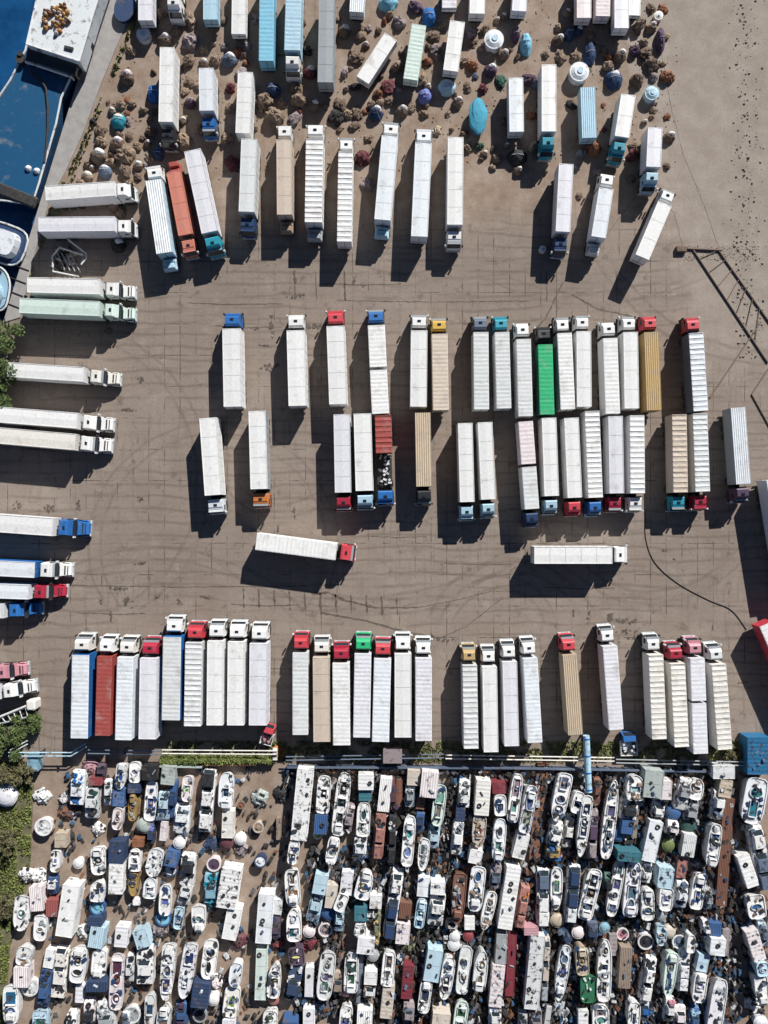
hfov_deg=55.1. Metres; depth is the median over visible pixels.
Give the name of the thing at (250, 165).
semi truck
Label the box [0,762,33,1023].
verge
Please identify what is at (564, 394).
semi truck
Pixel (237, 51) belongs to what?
boulder
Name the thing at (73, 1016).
scrapped vehicle
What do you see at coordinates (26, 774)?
bush
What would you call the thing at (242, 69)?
boulder
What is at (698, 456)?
semi truck
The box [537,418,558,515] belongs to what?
semi truck
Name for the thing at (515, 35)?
tarp bundle
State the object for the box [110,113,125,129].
tarp bundle
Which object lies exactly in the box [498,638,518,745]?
semi truck
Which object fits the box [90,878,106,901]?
boat
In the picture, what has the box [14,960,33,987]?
container
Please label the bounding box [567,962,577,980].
scrap heap
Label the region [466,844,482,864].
container
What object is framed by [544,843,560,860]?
scrapped vehicle
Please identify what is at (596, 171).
boulder
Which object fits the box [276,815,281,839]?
container
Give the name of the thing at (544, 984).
scrapped vehicle
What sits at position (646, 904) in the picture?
boat
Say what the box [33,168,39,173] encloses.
float
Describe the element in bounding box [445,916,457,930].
scrapped vehicle
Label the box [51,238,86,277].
tubular frame
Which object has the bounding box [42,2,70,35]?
sack pile
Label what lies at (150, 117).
boulder
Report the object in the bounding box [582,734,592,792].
duct
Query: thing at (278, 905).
container
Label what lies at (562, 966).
boat
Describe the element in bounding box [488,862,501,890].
scrapped vehicle
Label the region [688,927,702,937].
scrap heap
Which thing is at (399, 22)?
boulder
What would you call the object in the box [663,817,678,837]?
scrapped vehicle
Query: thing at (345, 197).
semi truck
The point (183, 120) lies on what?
covered mound
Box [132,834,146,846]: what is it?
container
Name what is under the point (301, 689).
semi truck
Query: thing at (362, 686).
semi truck
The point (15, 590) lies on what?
semi truck
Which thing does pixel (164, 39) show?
covered mound
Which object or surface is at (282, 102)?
boulder
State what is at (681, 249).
steel lattice
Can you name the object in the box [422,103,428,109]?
boulder
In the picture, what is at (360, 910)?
container
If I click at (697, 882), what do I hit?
boat
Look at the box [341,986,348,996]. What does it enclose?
round tub
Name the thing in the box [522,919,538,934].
container
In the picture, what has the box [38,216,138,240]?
semi truck
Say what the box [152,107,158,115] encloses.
boulder
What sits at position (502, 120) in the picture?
boulder
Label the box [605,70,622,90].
tarp bundle
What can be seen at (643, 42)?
boulder
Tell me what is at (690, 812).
scrapped vehicle
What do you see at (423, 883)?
container
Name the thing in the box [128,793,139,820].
boat
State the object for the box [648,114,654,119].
boulder
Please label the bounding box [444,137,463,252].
semi truck
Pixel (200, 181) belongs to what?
semi truck
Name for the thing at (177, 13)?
semi truck
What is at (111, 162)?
boulder
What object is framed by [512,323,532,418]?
semi truck
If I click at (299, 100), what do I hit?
boulder
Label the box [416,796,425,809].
container
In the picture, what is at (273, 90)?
tarp bundle
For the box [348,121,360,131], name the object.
boulder
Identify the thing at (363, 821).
boat
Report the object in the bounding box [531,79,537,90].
covered mound
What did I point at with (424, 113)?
boulder
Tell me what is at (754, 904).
boat
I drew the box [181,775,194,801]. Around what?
boat
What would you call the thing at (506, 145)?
covered mound
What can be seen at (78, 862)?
round tub
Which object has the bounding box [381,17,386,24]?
boulder
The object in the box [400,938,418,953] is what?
scrap heap
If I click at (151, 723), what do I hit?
semi truck
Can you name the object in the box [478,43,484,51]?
covered mound
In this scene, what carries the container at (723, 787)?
on the ground at (168, 528)
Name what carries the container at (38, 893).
on the ground at (168, 528)
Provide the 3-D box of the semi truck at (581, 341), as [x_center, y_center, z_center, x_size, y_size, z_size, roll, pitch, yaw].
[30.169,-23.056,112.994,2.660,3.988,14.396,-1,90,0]
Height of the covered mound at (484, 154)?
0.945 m
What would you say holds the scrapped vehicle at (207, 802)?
on the ground at (168, 528)
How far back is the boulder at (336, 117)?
114.45 m
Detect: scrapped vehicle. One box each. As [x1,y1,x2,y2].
[38,967,53,1006]
[47,873,59,893]
[66,1008,79,1023]
[70,769,87,804]
[82,996,96,1023]
[85,785,101,817]
[96,762,107,778]
[96,998,117,1023]
[104,778,114,805]
[121,1008,129,1023]
[124,951,135,985]
[136,943,155,983]
[147,818,156,843]
[156,789,169,819]
[168,778,178,817]
[173,802,191,836]
[174,999,188,1023]
[177,883,194,905]
[179,851,196,884]
[198,767,217,831]
[203,870,218,903]
[272,914,281,939]
[283,963,304,1000]
[306,893,323,924]
[332,967,343,996]
[333,909,344,931]
[343,801,354,833]
[352,833,366,861]
[363,985,375,1003]
[367,902,374,921]
[372,811,385,859]
[372,909,380,945]
[383,865,403,939]
[386,812,397,864]
[390,775,398,809]
[402,995,414,1021]
[404,782,414,807]
[415,809,424,834]
[427,822,440,848]
[427,894,445,927]
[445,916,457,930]
[450,818,463,854]
[457,777,470,807]
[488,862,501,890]
[488,1006,501,1023]
[513,882,529,928]
[517,1005,527,1023]
[527,1005,541,1023]
[535,865,549,926]
[540,933,549,1000]
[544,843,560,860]
[545,817,563,848]
[557,925,572,943]
[561,812,575,847]
[563,861,580,922]
[584,807,598,860]
[584,918,597,939]
[591,775,601,805]
[601,868,611,890]
[618,795,637,819]
[636,953,656,1001]
[638,999,648,1023]
[639,860,652,882]
[648,798,665,817]
[661,993,675,1022]
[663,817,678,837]
[670,775,691,810]
[671,1000,686,1023]
[672,878,688,907]
[674,947,690,991]
[681,798,698,822]
[686,1002,700,1023]
[698,916,710,937]
[702,885,712,909]
[707,786,725,819]
[744,823,767,890]
[754,918,767,945]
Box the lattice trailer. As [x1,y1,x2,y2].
[0,697,40,723]
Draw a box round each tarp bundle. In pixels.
[98,165,111,179]
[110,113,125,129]
[147,85,158,103]
[153,148,163,161]
[266,83,280,97]
[379,0,397,12]
[418,89,431,104]
[421,7,436,27]
[438,79,455,96]
[507,149,526,166]
[511,29,519,43]
[520,33,531,56]
[564,26,573,41]
[583,42,595,66]
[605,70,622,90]
[655,27,664,54]
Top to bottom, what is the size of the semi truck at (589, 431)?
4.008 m
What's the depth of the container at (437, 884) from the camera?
112.38 m
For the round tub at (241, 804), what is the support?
on the ground at (168, 528)
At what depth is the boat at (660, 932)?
112.97 m
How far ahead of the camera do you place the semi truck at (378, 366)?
111.08 m
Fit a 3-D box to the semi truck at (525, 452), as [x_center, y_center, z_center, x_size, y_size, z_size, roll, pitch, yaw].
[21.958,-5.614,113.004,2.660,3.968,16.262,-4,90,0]
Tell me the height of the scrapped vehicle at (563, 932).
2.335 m
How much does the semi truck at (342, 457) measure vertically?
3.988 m
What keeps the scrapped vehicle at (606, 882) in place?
on the ground at (168, 528)
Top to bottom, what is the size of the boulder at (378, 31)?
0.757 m
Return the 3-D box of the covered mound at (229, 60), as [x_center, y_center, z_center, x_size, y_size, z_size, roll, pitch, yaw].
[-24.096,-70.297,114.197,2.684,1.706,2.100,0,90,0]
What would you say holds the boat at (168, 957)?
on the ground at (168, 528)
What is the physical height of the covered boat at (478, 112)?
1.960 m
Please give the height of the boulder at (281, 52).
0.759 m
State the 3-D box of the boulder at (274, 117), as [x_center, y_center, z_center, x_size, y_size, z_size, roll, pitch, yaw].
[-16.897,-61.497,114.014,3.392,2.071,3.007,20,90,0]
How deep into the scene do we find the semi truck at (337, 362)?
111.03 m
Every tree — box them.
[0,318,25,354]
[0,342,17,385]
[0,379,12,408]
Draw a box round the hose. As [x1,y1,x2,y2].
[645,532,746,629]
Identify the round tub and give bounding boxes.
[0,783,18,806]
[21,976,39,996]
[34,816,54,835]
[73,856,84,868]
[89,898,107,914]
[124,1003,140,1023]
[137,816,151,833]
[155,912,171,926]
[164,866,177,876]
[173,834,186,848]
[192,1008,206,1022]
[206,855,221,871]
[209,989,219,1005]
[220,838,233,848]
[234,831,246,844]
[237,800,245,808]
[253,820,263,832]
[254,852,266,867]
[267,995,279,1004]
[303,922,315,937]
[313,833,321,838]
[318,922,332,936]
[320,903,334,920]
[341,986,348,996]
[367,949,378,961]
[447,937,459,950]
[449,929,459,941]
[463,930,473,941]
[550,911,564,927]
[571,923,583,938]
[598,918,609,932]
[614,826,624,841]
[616,926,628,940]
[636,930,653,949]
[654,910,666,920]
[661,838,674,850]
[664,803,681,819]
[664,922,676,937]
[670,934,684,948]
[680,819,696,831]
[751,1011,767,1023]
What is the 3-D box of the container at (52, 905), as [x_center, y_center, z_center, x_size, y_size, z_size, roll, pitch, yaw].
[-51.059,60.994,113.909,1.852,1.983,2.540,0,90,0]
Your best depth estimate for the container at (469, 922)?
113.14 m
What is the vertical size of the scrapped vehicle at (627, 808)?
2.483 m
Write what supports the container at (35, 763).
on the ground at (168, 528)
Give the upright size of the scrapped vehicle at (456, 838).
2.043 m
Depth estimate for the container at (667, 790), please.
112.20 m
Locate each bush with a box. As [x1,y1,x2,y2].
[0,723,25,762]
[0,761,18,785]
[0,828,16,856]
[0,893,14,920]
[10,711,42,738]
[11,759,35,786]
[721,744,742,763]
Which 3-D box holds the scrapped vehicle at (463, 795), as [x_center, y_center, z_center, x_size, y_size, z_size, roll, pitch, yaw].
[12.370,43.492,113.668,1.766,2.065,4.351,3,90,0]
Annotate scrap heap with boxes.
[18,867,33,882]
[31,867,46,882]
[32,787,52,803]
[58,793,69,804]
[58,804,76,820]
[77,923,90,939]
[81,758,97,773]
[91,821,106,835]
[152,923,168,936]
[203,897,217,909]
[204,836,220,851]
[212,973,225,989]
[217,921,226,939]
[227,931,247,950]
[234,844,248,856]
[251,788,268,806]
[270,935,284,947]
[273,785,288,801]
[300,935,317,952]
[316,1001,333,1017]
[329,866,341,881]
[396,759,408,773]
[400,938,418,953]
[418,922,431,934]
[551,1001,570,1019]
[560,847,572,858]
[564,981,574,993]
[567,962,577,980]
[621,834,634,841]
[649,998,659,1011]
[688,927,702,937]
[709,955,716,964]
[744,996,762,1013]
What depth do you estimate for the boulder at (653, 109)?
114.74 m
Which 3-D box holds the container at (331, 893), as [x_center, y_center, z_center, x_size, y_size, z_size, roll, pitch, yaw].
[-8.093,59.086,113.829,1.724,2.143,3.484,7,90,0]
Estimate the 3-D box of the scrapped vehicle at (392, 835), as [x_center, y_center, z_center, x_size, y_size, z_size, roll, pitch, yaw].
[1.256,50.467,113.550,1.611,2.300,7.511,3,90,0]
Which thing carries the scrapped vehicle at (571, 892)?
on the ground at (168, 528)
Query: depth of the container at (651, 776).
111.86 m
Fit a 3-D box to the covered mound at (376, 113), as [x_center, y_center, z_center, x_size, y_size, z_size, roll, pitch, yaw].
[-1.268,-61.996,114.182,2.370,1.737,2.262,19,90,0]
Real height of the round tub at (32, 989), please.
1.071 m
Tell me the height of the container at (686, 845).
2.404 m
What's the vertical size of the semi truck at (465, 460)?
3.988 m
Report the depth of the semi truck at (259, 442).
111.03 m
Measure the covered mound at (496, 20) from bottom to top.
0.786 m
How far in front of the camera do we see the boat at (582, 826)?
112.30 m
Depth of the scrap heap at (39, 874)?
114.48 m
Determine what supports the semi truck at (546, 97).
on the ground at (168, 528)
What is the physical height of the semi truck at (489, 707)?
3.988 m
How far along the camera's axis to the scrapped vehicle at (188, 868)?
113.53 m
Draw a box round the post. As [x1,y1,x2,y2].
[273,745,277,759]
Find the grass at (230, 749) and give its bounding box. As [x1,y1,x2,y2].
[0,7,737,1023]
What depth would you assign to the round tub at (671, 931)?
113.92 m
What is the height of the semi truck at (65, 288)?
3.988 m
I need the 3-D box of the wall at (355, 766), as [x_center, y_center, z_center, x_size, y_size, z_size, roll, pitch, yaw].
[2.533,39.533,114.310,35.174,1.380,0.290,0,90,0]
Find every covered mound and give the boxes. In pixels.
[81,171,93,182]
[89,165,95,171]
[90,148,108,165]
[107,203,121,213]
[108,107,116,114]
[109,136,124,152]
[111,238,126,252]
[119,69,134,85]
[133,161,142,170]
[143,140,151,147]
[157,32,172,46]
[179,116,187,124]
[184,97,195,108]
[198,58,208,67]
[221,52,237,68]
[303,65,316,79]
[308,99,319,112]
[337,24,350,38]
[361,41,369,49]
[368,105,383,121]
[395,105,407,118]
[423,83,431,90]
[451,96,463,108]
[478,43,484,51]
[480,150,487,157]
[483,63,496,77]
[493,17,499,23]
[498,49,509,60]
[499,12,507,21]
[503,142,509,148]
[513,166,522,175]
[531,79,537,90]
[552,34,563,46]
[562,8,570,17]
[573,25,582,36]
[612,49,626,63]
[641,119,647,125]
[645,21,656,33]
[662,131,674,143]
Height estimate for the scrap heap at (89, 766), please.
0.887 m
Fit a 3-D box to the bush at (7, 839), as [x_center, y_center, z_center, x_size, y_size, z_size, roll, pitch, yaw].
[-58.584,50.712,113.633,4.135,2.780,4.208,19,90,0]
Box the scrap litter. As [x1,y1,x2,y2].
[49,763,767,1023]
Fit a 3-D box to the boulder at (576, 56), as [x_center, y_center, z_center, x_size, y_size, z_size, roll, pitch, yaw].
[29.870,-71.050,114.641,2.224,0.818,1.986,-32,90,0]
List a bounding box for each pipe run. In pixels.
[8,743,86,756]
[10,740,27,751]
[88,746,160,754]
[162,747,276,754]
[286,751,443,760]
[445,752,614,761]
[616,756,743,765]
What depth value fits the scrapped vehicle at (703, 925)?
112.97 m
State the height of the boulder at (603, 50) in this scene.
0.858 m
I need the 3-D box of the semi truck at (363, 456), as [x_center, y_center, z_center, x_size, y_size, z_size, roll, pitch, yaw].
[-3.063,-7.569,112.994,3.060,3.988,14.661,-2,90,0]
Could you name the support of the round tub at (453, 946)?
on the ground at (168, 528)
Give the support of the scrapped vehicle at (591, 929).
on the ground at (168, 528)
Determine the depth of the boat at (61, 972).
113.61 m
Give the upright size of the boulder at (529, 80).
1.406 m
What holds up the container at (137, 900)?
on the ground at (168, 528)
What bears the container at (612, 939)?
on the ground at (168, 528)
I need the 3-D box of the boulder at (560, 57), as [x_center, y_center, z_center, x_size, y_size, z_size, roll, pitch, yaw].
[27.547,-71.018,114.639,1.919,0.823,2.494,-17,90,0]
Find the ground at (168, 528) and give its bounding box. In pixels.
[0,0,767,1023]
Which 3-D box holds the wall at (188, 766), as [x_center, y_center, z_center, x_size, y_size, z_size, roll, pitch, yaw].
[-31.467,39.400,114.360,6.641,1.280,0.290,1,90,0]
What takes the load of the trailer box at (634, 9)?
on the ground at (168, 528)
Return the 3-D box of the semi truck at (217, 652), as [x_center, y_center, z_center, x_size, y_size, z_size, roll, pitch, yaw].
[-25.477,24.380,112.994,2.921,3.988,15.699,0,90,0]
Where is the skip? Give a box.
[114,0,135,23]
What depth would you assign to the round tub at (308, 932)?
113.75 m
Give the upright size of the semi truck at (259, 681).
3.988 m
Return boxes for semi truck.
[0,407,116,432]
[0,427,114,453]
[0,513,92,537]
[0,558,75,578]
[0,582,69,599]
[0,600,44,617]
[0,661,30,679]
[0,678,39,698]
[7,362,122,387]
[19,298,137,323]
[27,277,137,301]
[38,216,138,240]
[45,181,138,209]
[71,632,98,737]
[95,633,120,735]
[115,634,141,739]
[138,635,163,738]
[145,165,179,273]
[158,47,180,152]
[162,614,187,719]
[166,0,186,25]
[167,161,200,260]
[184,148,226,260]
[184,620,207,725]
[199,68,219,141]
[199,417,227,514]
[206,618,228,724]
[222,313,246,408]
[227,619,248,725]
[238,138,260,239]
[248,411,271,508]
[249,621,270,725]
[255,532,356,562]
[276,126,294,235]
[283,0,304,83]
[286,314,308,408]
[292,630,310,734]
[305,125,325,242]
[312,634,331,741]
[325,310,347,406]
[331,640,350,744]
[334,414,353,511]
[337,138,354,248]
[353,631,372,737]
[354,413,374,510]
[366,309,388,415]
[372,636,392,741]
[374,122,400,240]
[375,415,395,505]
[393,631,412,737]
[409,314,428,408]
[410,129,433,243]
[414,413,432,505]
[414,635,432,740]
[429,318,448,412]
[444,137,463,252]
[456,423,474,521]
[459,642,478,748]
[470,316,488,411]
[475,422,496,518]
[479,643,497,751]
[491,316,510,410]
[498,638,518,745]
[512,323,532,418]
[515,421,539,528]
[518,635,541,742]
[530,545,627,564]
[532,326,553,416]
[536,64,555,161]
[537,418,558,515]
[549,163,573,259]
[551,317,574,411]
[556,631,582,734]
[558,418,581,516]
[570,315,591,408]
[579,411,602,516]
[584,173,614,257]
[595,322,619,415]
[595,623,623,729]
[601,416,623,512]
[605,94,635,167]
[615,316,638,410]
[622,415,644,512]
[629,187,675,265]
[635,316,661,412]
[637,127,662,196]
[639,631,666,738]
[660,640,688,746]
[663,414,687,511]
[678,317,707,413]
[679,635,707,753]
[685,413,709,511]
[700,640,731,749]
[720,407,750,503]
[755,479,767,548]
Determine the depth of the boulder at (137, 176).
114.68 m
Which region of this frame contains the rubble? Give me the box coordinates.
[106,0,677,183]
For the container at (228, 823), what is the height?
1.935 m
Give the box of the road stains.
[12,59,747,683]
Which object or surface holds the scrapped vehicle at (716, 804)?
on the ground at (168, 528)
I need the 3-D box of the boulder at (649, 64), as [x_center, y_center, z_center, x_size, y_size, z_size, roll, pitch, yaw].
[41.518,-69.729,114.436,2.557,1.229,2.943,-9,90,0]
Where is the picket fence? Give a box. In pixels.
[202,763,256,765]
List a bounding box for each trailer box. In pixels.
[138,0,157,29]
[203,0,221,28]
[231,0,248,40]
[235,72,255,141]
[259,0,276,71]
[318,0,335,92]
[349,0,365,21]
[357,33,396,88]
[403,24,425,87]
[441,0,456,13]
[442,20,464,79]
[468,0,484,22]
[506,78,523,139]
[509,0,526,20]
[572,0,590,26]
[577,87,596,144]
[591,0,609,25]
[609,0,628,36]
[629,0,640,20]
[751,619,767,661]
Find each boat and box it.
[0,0,107,208]
[0,221,28,265]
[0,266,12,310]
[3,982,22,1023]
[13,895,31,931]
[15,942,35,965]
[32,1006,51,1023]
[33,913,50,940]
[50,848,63,872]
[51,944,70,997]
[69,944,89,983]
[90,845,107,874]
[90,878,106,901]
[91,947,108,978]
[109,953,125,1010]
[112,806,125,829]
[114,762,129,789]
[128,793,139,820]
[128,847,142,871]
[128,872,139,895]
[129,761,142,782]
[143,877,157,898]
[144,780,158,820]
[144,990,157,1023]
[145,847,164,876]
[156,1002,172,1023]
[159,883,172,915]
[160,942,176,1000]
[173,904,185,929]
[178,941,198,998]
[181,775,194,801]
[191,903,206,931]
[201,938,218,979]
[218,772,234,808]
[222,985,240,1017]
[229,957,243,987]
[263,1005,277,1023]
[266,960,280,998]
[284,867,300,906]
[286,906,301,941]
[287,840,299,864]
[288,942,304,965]
[316,775,330,813]
[317,949,335,1000]
[325,834,339,865]
[332,772,350,835]
[333,889,348,912]
[339,1000,352,1023]
[344,949,358,993]
[354,867,372,900]
[354,921,366,937]
[356,801,370,836]
[381,947,395,986]
[400,815,415,866]
[414,896,426,928]
[418,837,429,870]
[418,975,431,1013]
[431,784,446,826]
[438,952,454,999]
[451,870,466,924]
[453,997,468,1023]
[456,945,471,994]
[468,865,485,911]
[469,98,487,135]
[471,815,486,847]
[472,945,487,991]
[481,889,496,929]
[492,817,505,860]
[493,794,505,815]
[506,773,522,822]
[518,785,537,833]
[550,773,572,821]
[550,866,562,909]
[554,943,570,1000]
[569,788,584,813]
[573,940,588,975]
[574,795,592,856]
[577,868,601,920]
[579,971,595,1002]
[590,998,608,1023]
[594,937,611,1001]
[598,780,619,858]
[605,860,624,916]
[621,862,640,916]
[623,772,643,800]
[624,994,640,1023]
[638,883,654,920]
[653,921,667,945]
[655,885,673,911]
[659,947,678,996]
[683,929,696,952]
[688,870,706,909]
[689,777,703,799]
[689,968,707,1002]
[701,821,721,867]
[703,976,727,1023]
[737,777,767,823]
[743,891,766,918]
[749,956,767,976]
[749,970,767,1005]
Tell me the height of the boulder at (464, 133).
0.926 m
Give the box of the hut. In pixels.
[383,745,401,762]
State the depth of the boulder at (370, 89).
114.72 m
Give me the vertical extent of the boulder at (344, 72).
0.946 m
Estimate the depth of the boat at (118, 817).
113.05 m
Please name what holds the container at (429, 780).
on the ground at (168, 528)
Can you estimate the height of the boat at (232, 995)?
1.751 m
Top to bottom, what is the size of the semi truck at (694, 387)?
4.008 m
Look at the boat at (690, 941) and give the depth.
112.70 m
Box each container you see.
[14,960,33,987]
[27,751,42,770]
[29,881,47,911]
[43,944,57,968]
[46,895,60,916]
[55,829,70,847]
[55,877,85,937]
[75,981,86,1002]
[86,973,109,991]
[88,911,106,925]
[88,920,109,948]
[89,774,105,784]
[108,835,128,862]
[108,857,127,893]
[112,786,127,806]
[114,920,131,947]
[128,780,143,792]
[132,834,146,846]
[132,922,152,949]
[133,896,141,904]
[142,762,160,779]
[159,819,169,840]
[160,763,177,784]
[164,845,181,867]
[190,973,212,1008]
[216,860,243,909]
[221,807,235,837]
[222,902,243,940]
[222,1017,235,1023]
[255,887,275,943]
[255,943,268,999]
[273,895,283,914]
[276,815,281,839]
[282,1011,299,1023]
[290,763,314,840]
[303,1001,314,1023]
[305,962,314,996]
[312,868,329,894]
[314,812,328,834]
[324,879,338,908]
[340,865,353,895]
[354,900,366,920]
[356,928,374,954]
[356,954,363,1002]
[357,999,372,1023]
[358,769,373,789]
[359,790,371,800]
[364,963,376,984]
[369,889,381,908]
[377,774,392,811]
[380,979,394,1018]
[395,918,410,944]
[396,777,401,805]
[399,896,411,919]
[401,959,413,998]
[406,768,419,785]
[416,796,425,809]
[416,872,429,896]
[419,768,438,798]
[423,939,442,982]
[430,874,445,894]
[430,1001,450,1023]
[455,805,465,820]
[463,911,474,929]
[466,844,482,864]
[473,775,490,815]
[487,957,505,1007]
[490,778,505,793]
[493,928,507,963]
[495,860,520,929]
[504,928,516,996]
[511,827,529,859]
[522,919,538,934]
[522,928,544,1009]
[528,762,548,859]
[542,1003,551,1023]
[575,1003,588,1023]
[607,930,616,955]
[612,842,641,862]
[614,940,632,988]
[617,818,634,834]
[630,801,639,837]
[638,764,663,798]
[638,816,663,862]
[652,861,674,888]
[656,776,671,799]
[673,853,687,878]
[676,830,696,857]
[692,949,709,972]
[703,934,725,955]
[707,762,734,778]
[708,916,721,936]
[713,779,732,797]
[713,797,734,906]
[722,926,730,955]
[733,847,759,888]
[739,732,767,774]
[740,922,765,961]
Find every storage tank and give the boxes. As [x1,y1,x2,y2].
[136,27,151,44]
[484,29,503,53]
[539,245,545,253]
[568,62,588,85]
[643,86,658,103]
[653,11,662,21]
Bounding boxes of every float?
[25,165,31,170]
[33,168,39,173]
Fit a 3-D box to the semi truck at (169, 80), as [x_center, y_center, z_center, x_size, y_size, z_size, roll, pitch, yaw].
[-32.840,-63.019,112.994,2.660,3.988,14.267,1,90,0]
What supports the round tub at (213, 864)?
on the ground at (168, 528)
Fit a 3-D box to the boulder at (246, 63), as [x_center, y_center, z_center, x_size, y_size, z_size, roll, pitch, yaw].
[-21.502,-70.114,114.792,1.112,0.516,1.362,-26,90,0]
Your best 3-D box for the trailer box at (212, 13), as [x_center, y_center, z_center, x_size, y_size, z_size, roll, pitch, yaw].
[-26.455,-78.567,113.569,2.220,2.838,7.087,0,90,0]
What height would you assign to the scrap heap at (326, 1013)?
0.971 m
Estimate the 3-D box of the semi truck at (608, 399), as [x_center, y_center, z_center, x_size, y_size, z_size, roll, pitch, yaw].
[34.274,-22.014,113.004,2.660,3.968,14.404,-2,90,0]
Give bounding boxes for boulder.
[75,177,86,183]
[83,160,92,168]
[90,118,96,124]
[94,124,106,137]
[95,136,107,147]
[104,158,115,167]
[108,151,114,156]
[113,99,125,110]
[114,144,135,165]
[115,131,123,138]
[115,207,126,219]
[118,163,130,182]
[123,96,130,103]
[124,110,130,116]
[125,45,136,56]
[125,131,132,142]
[125,179,134,186]
[126,116,131,126]
[127,100,136,106]
[133,142,142,152]
[134,172,141,181]
[138,106,148,114]
[139,134,147,142]
[144,126,157,137]
[145,152,154,163]
[147,113,153,122]
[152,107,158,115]
[157,8,166,19]
[171,26,180,36]
[177,133,192,153]
[180,87,190,96]
[181,33,198,53]
[182,54,195,68]
[183,76,194,87]
[185,11,195,30]
[193,82,198,90]
[194,123,201,135]
[198,45,208,53]
[208,39,216,46]
[210,54,220,66]
[219,132,233,144]
[220,43,227,49]
[221,16,227,25]
[224,155,239,172]
[225,82,234,93]
[225,102,235,114]
[232,46,242,58]
[235,67,248,78]
[241,52,246,58]
[242,40,252,50]
[243,59,249,66]
[251,13,258,24]
[256,92,274,111]
[264,106,285,126]
[277,49,284,55]
[277,97,287,107]
[288,109,302,127]
[289,82,301,94]
[290,93,307,108]
[303,45,311,55]
[321,103,328,110]
[327,109,344,126]
[333,97,345,111]
[336,126,343,132]
[341,66,348,78]
[344,109,352,119]
[348,83,360,90]
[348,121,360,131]
[349,50,364,65]
[351,105,362,120]
[354,31,366,41]
[354,150,369,166]
[357,23,364,31]
[360,178,373,191]
[362,108,368,114]
[363,87,373,94]
[363,134,373,142]
[364,24,371,31]
[366,100,375,110]
[372,89,382,99]
[375,27,381,34]
[375,99,384,106]
[378,72,383,79]
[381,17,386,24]
[381,79,395,94]
[384,96,395,106]
[385,11,393,19]
[391,60,404,73]
[393,15,406,30]
[394,85,401,92]
[406,101,415,113]
[408,0,423,15]
[418,72,427,86]
[418,110,428,117]
[421,57,432,66]
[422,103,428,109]
[425,43,430,51]
[426,30,440,43]
[429,43,441,56]
[433,126,441,135]
[434,53,442,60]
[438,22,445,30]
[445,110,450,117]
[459,57,468,65]
[460,130,468,139]
[463,81,470,92]
[463,142,470,153]
[465,27,476,39]
[465,59,477,73]
[466,38,477,48]
[472,73,478,79]
[474,142,483,150]
[478,83,487,94]
[479,25,489,36]
[488,164,495,171]
[491,154,502,164]
[495,75,506,88]
[500,117,505,125]
[515,53,521,60]
[522,74,536,86]
[526,111,536,119]
[527,141,537,151]
[541,51,549,58]
[555,23,562,32]
[555,49,566,64]
[566,100,577,110]
[569,51,581,62]
[575,149,585,160]
[575,192,582,199]
[585,141,601,157]
[586,31,596,44]
[592,168,601,175]
[599,45,608,55]
[602,52,610,60]
[602,60,613,71]
[625,148,638,162]
[626,174,635,184]
[627,143,637,148]
[629,44,639,57]
[630,73,643,89]
[631,17,645,35]
[639,38,647,47]
[639,46,652,60]
[641,56,658,74]
[646,3,655,14]
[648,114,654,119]
[649,72,658,81]
[649,106,657,113]
[657,3,668,14]
[658,61,666,67]
[659,70,674,83]
[663,113,670,120]
[663,162,670,170]
[665,33,669,41]
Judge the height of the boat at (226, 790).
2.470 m
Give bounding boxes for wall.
[159,763,202,767]
[287,764,513,768]
[512,765,709,772]
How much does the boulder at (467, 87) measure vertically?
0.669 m
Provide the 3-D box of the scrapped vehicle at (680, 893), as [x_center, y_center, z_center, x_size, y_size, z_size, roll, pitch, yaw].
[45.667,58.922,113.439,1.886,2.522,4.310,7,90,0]
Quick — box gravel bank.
[683,0,767,358]
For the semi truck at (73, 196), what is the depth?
111.22 m
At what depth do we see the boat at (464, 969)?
113.08 m
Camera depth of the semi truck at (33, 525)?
111.04 m
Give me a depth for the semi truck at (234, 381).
111.03 m
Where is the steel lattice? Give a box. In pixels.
[675,246,767,362]
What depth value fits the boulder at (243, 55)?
114.72 m
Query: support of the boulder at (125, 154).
on the ground at (168, 528)
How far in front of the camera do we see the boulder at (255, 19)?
114.57 m
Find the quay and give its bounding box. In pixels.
[3,0,136,321]
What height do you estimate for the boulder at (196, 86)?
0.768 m
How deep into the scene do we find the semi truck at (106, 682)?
111.04 m
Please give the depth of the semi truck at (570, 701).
111.07 m
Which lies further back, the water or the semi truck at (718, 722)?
the water
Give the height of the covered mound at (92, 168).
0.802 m
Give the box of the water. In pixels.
[0,0,73,322]
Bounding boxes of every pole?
[709,322,760,397]
[751,369,767,423]
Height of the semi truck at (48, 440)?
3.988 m
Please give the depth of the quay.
114.88 m
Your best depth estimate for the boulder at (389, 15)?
114.45 m
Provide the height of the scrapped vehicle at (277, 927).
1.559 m
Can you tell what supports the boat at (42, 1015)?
on the ground at (168, 528)
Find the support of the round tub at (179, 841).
on the ground at (168, 528)
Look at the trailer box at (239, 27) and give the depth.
112.78 m
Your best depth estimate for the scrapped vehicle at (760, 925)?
113.24 m
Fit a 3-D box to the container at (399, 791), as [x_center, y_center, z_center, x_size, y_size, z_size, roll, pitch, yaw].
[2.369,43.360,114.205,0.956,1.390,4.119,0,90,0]
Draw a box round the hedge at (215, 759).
[159,752,274,765]
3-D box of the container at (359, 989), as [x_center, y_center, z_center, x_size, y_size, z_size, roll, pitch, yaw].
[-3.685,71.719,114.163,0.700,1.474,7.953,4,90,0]
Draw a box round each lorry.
[259,723,276,745]
[618,731,637,755]
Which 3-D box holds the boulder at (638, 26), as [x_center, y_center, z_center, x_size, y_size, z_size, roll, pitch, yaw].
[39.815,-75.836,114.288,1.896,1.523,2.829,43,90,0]

